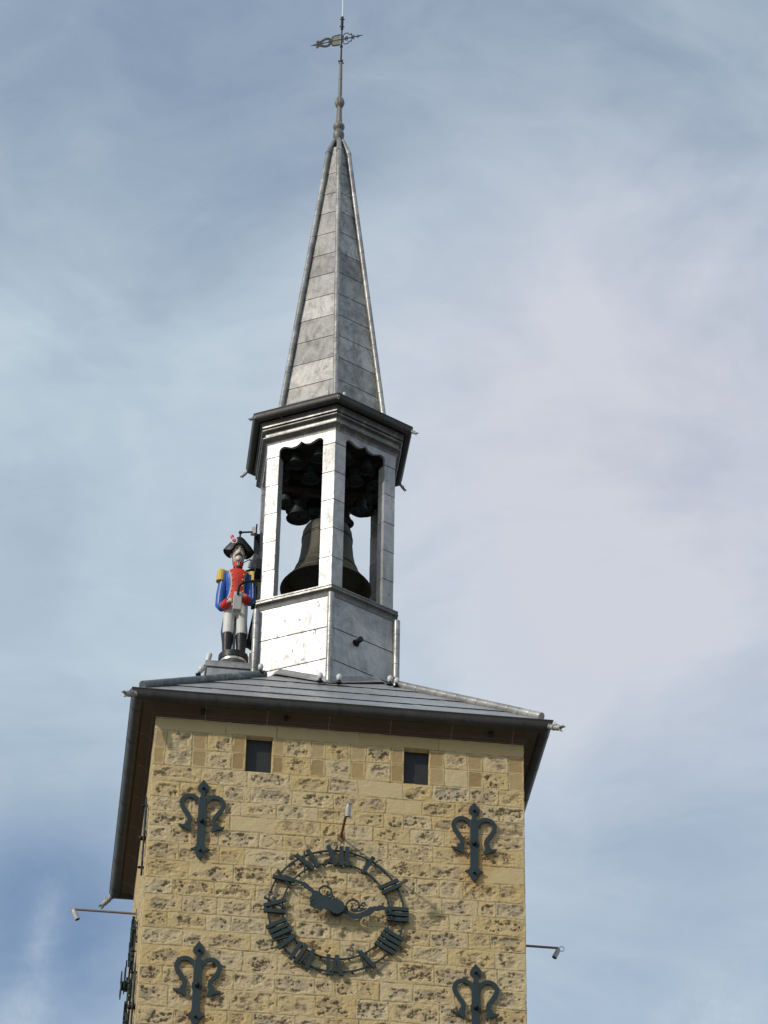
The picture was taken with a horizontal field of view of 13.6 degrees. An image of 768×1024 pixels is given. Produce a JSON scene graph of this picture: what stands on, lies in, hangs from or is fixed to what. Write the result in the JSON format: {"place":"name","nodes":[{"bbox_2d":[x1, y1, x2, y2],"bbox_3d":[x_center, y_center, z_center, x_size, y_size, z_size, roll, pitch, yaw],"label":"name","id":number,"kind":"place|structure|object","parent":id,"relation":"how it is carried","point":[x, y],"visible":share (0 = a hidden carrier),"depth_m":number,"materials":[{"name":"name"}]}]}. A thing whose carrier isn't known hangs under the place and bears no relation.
{"place":"outdoors","nodes":[
{"label":"outdoors","id":0,"kind":"place"},
{"bbox_2d":[0,0,767,1023],"label":"sky","id":1,"kind":"structure","parent":0,"point":[563,204],"materials":[{"name":"blue"}]},
{"label":"ground","id":2,"kind":"structure","parent":0,"visible":0},
{"bbox_2d":[98,62,565,1023],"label":"clock tower","id":3,"kind":"structure","parent":2,"relation":"on","point":[286,756],"depth_m":60.39,"materials":[{"name":"stone"}]},
{"bbox_2d":[68,907,136,920],"bbox_3d":[-5.398,7.746,61.940,1.391,0.337,0.140,5,-36,-5],"label":"clock floodlight","id":4,"kind":"object","parent":3,"relation":"attached to","point":[75,914],"visible":0.94,"depth_m":61.95,"materials":[{"name":"black metal"}]},
{"bbox_2d":[119,916,137,1023],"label":"wall clock","id":5,"kind":"object","parent":3,"relation":"attached to","point":[126,985],"depth_m":60.62,"materials":[{"name":"paint"}]},
{"bbox_2d":[127,963,136,1023],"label":"wall anchor","id":6,"kind":"object","parent":3,"relation":"attached to","point":[131,1007],"depth_m":58.01,"materials":[{"name":"black metal"}]},
{"bbox_2d":[138,797,147,875],"bbox_3d":[-4.487,6.053,60.143,0.195,1.695,0.860,5,-36,-5],"label":"wall anchor","id":7,"kind":"object","parent":3,"relation":"attached to","point":[143,839],"depth_m":59.94,"materials":[{"name":"black metal"}]},
{"bbox_2d":[173,941,221,1023],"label":"wall anchor","id":8,"kind":"object","parent":3,"relation":"attached to","point":[195,1014],"depth_m":57.41,"materials":[{"name":"black metal"}]},
{"bbox_2d":[196,665,204,675],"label":"roof floodlight","id":9,"kind":"object","parent":3,"relation":"on","point":[201,668],"visible":0.92,"depth_m":65.19,"materials":[{"name":"white metal"}]},
{"bbox_2d":[178,780,225,859],"bbox_3d":[-3.361,5.665,59.344,0.860,1.695,0.195,5,-36,-5],"label":"wall anchor","id":10,"kind":"object","parent":3,"relation":"attached to","point":[199,848],"depth_m":59.37,"materials":[{"name":"paint"}]},
{"bbox_2d":[204,652,211,665],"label":"roof floodlight","id":11,"kind":"object","parent":3,"relation":"on","point":[209,656],"visible":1,"depth_m":65.60,"materials":[{"name":"white metal"}]},
{"bbox_2d":[215,535,258,662],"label":"soldier statue","id":12,"kind":"object","parent":3,"relation":"on","point":[238,550],"visible":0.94,"depth_m":66.40,"materials":[{"name":"metal"}]},
{"bbox_2d":[232,580,260,612],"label":"striking hammer","id":13,"kind":"object","parent":3,"relation":"attached to","point":[237,598],"visible":1,"depth_m":66.04,"materials":[{"name":"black metal"}]},
{"bbox_2d":[239,524,261,609],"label":"striking gear","id":14,"kind":"object","parent":3,"relation":"attached to","point":[255,564],"visible":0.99,"depth_m":67.57,"materials":[{"name":"black metal"}]},
{"bbox_2d":[258,663,263,673],"bbox_3d":[-2.445,3.098,63.823,0.133,0.218,0.121,5,-36,-5],"label":"roof floodlight","id":15,"kind":"object","parent":3,"relation":"on","point":[260,666],"visible":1,"depth_m":63.78,"materials":[{"name":"white metal"}]},
{"bbox_2d":[282,463,289,481],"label":"carillon bell","id":16,"kind":"object","parent":3,"relation":"hanging from","point":[286,476],"visible":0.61,"depth_m":68.24,"materials":[{"name":"black metal"}]},
{"bbox_2d":[281,493,294,510],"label":"carillon bell","id":17,"kind":"object","parent":3,"relation":"hanging from","point":[287,502],"visible":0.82,"depth_m":68.45,"materials":[{"name":"black metal"}]},
{"bbox_2d":[287,450,304,469],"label":"carillon bell","id":18,"kind":"object","parent":3,"relation":"hanging from","point":[295,462],"visible":1,"depth_m":67.88,"materials":[{"name":"black metal"}]},
{"bbox_2d":[286,497,309,525],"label":"carillon bell","id":19,"kind":"object","parent":3,"relation":"hanging from","point":[297,515],"visible":1,"depth_m":68.32,"materials":[{"name":"black metal"}]},
{"bbox_2d":[301,463,318,484],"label":"carillon bell","id":20,"kind":"object","parent":3,"relation":"hanging from","point":[309,477],"visible":1,"depth_m":68.00,"materials":[{"name":"black metal"}]},
{"bbox_2d":[306,498,321,519],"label":"carillon bell","id":21,"kind":"object","parent":3,"relation":"hanging from","point":[313,511],"visible":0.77,"depth_m":69.04,"materials":[{"name":"black metal"}]},
{"bbox_2d":[311,444,322,463],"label":"carillon bell","id":22,"kind":"object","parent":3,"relation":"hanging from","point":[317,457],"visible":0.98,"depth_m":67.70,"materials":[{"name":"black metal"}]},
{"bbox_2d":[317,672,323,682],"bbox_3d":[-1.259,3.261,63.539,0.133,0.218,0.121,5,-36,-5],"label":"roof floodlight","id":23,"kind":"object","parent":3,"relation":"on","point":[320,676],"visible":1,"depth_m":63.50,"materials":[{"name":"white metal"}]},
{"bbox_2d":[280,513,370,598],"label":"great bell","id":24,"kind":"object","parent":3,"relation":"hanging from","point":[303,574],"visible":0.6,"depth_m":67.05,"materials":[{"name":"brown metal"}]},
{"bbox_2d":[263,845,408,976],"bbox_3d":[-0.873,7.232,58.549,2.663,2.672,0.276,5,-36,-5],"label":"wall clock","id":25,"kind":"object","parent":3,"relation":"attached to","point":[333,905],"depth_m":58.47,"materials":[{"name":"paint"}]},
{"bbox_2d":[311,29,361,63],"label":"weather vane","id":26,"kind":"object","parent":3,"relation":"on","point":[334,40],"visible":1,"depth_m":76.21,"materials":[{"name":"black metal"}]},
{"bbox_2d":[339,0,344,28],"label":"lightning rod","id":27,"kind":"object","parent":26,"relation":"attached to","point":[342,19],"visible":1,"depth_m":76.54,"materials":[{"name":"black metal"}]},
{"bbox_2d":[335,674,341,684],"bbox_3d":[-0.886,3.292,63.574,0.133,0.218,0.121,5,-36,-5],"label":"roof floodlight","id":28,"kind":"object","parent":3,"relation":"on","point":[339,678],"visible":1,"depth_m":63.53,"materials":[{"name":"white metal"}]},
{"bbox_2d":[337,800,350,841],"bbox_3d":[-0.718,5.703,58.977,0.140,0.341,1.391,5,-36,-5],"label":"clock floodlight","id":29,"kind":"object","parent":3,"relation":"attached to","point":[341,836],"visible":1,"depth_m":59.02,"materials":[{"name":"black metal"}]},
{"bbox_2d":[344,503,353,528],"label":"carillon bell","id":30,"kind":"object","parent":3,"relation":"hanging from","point":[348,521],"visible":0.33,"depth_m":68.57,"materials":[{"name":"black metal"}]},
{"bbox_2d":[345,447,353,465],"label":"carillon bell","id":31,"kind":"object","parent":3,"relation":"hanging from","point":[349,461],"visible":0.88,"depth_m":67.74,"materials":[{"name":"black metal"}]},
{"bbox_2d":[346,466,363,487],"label":"carillon bell","id":32,"kind":"object","parent":3,"relation":"hanging from","point":[354,480],"visible":1,"depth_m":68.04,"materials":[{"name":"black metal"}]},
{"bbox_2d":[352,496,369,517],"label":"carillon bell","id":33,"kind":"object","parent":3,"relation":"hanging from","point":[360,510],"visible":1,"depth_m":68.41,"materials":[{"name":"black metal"}]},
{"bbox_2d":[358,456,374,475],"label":"carillon bell","id":34,"kind":"object","parent":3,"relation":"hanging from","point":[365,468],"visible":1,"depth_m":68.01,"materials":[{"name":"black metal"}]},
{"bbox_2d":[365,503,373,517],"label":"carillon bell","id":35,"kind":"object","parent":3,"relation":"hanging from","point":[371,510],"visible":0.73,"depth_m":69.02,"materials":[{"name":"black metal"}]},
{"bbox_2d":[366,489,378,504],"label":"carillon bell","id":36,"kind":"object","parent":3,"relation":"hanging from","point":[375,498],"visible":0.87,"depth_m":68.83,"materials":[{"name":"black metal"}]},
{"bbox_2d":[368,470,378,489],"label":"carillon bell","id":37,"kind":"object","parent":3,"relation":"hanging from","point":[373,484],"visible":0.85,"depth_m":68.41,"materials":[{"name":"black metal"}]},
{"bbox_2d":[386,675,392,685],"bbox_3d":[0.120,3.348,64.034,0.133,0.218,0.121,5,-36,-5],"label":"roof floodlight","id":38,"kind":"object","parent":3,"relation":"on","point":[389,679],"visible":1,"depth_m":63.99,"materials":[{"name":"white metal"}]},
{"bbox_2d":[393,677,399,686],"bbox_3d":[0.254,3.397,64.168,0.133,0.218,0.121,5,-36,-5],"label":"roof floodlight","id":39,"kind":"object","parent":3,"relation":"on","point":[396,680],"visible":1,"depth_m":64.13,"materials":[{"name":"white metal"}]},
{"bbox_2d":[451,802,496,881],"bbox_3d":[1.675,6.125,59.782,0.860,1.695,0.195,5,-36,-5],"label":"wall anchor","id":40,"kind":"object","parent":3,"relation":"attached to","point":[474,871],"depth_m":59.81,"materials":[{"name":"black metal"}]},
{"bbox_2d":[452,964,498,1023],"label":"wall anchor","id":41,"kind":"object","parent":3,"relation":"attached to","point":[475,986],"depth_m":57.90,"materials":[{"name":"black metal"}]},
{"bbox_2d":[526,945,563,958],"bbox_3d":[2.828,8.509,62.646,1.391,0.337,0.140,5,-36,-5],"label":"clock floodlight","id":42,"kind":"object","parent":3,"relation":"attached to","point":[556,953],"visible":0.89,"depth_m":62.68,"materials":[{"name":"black metal"}]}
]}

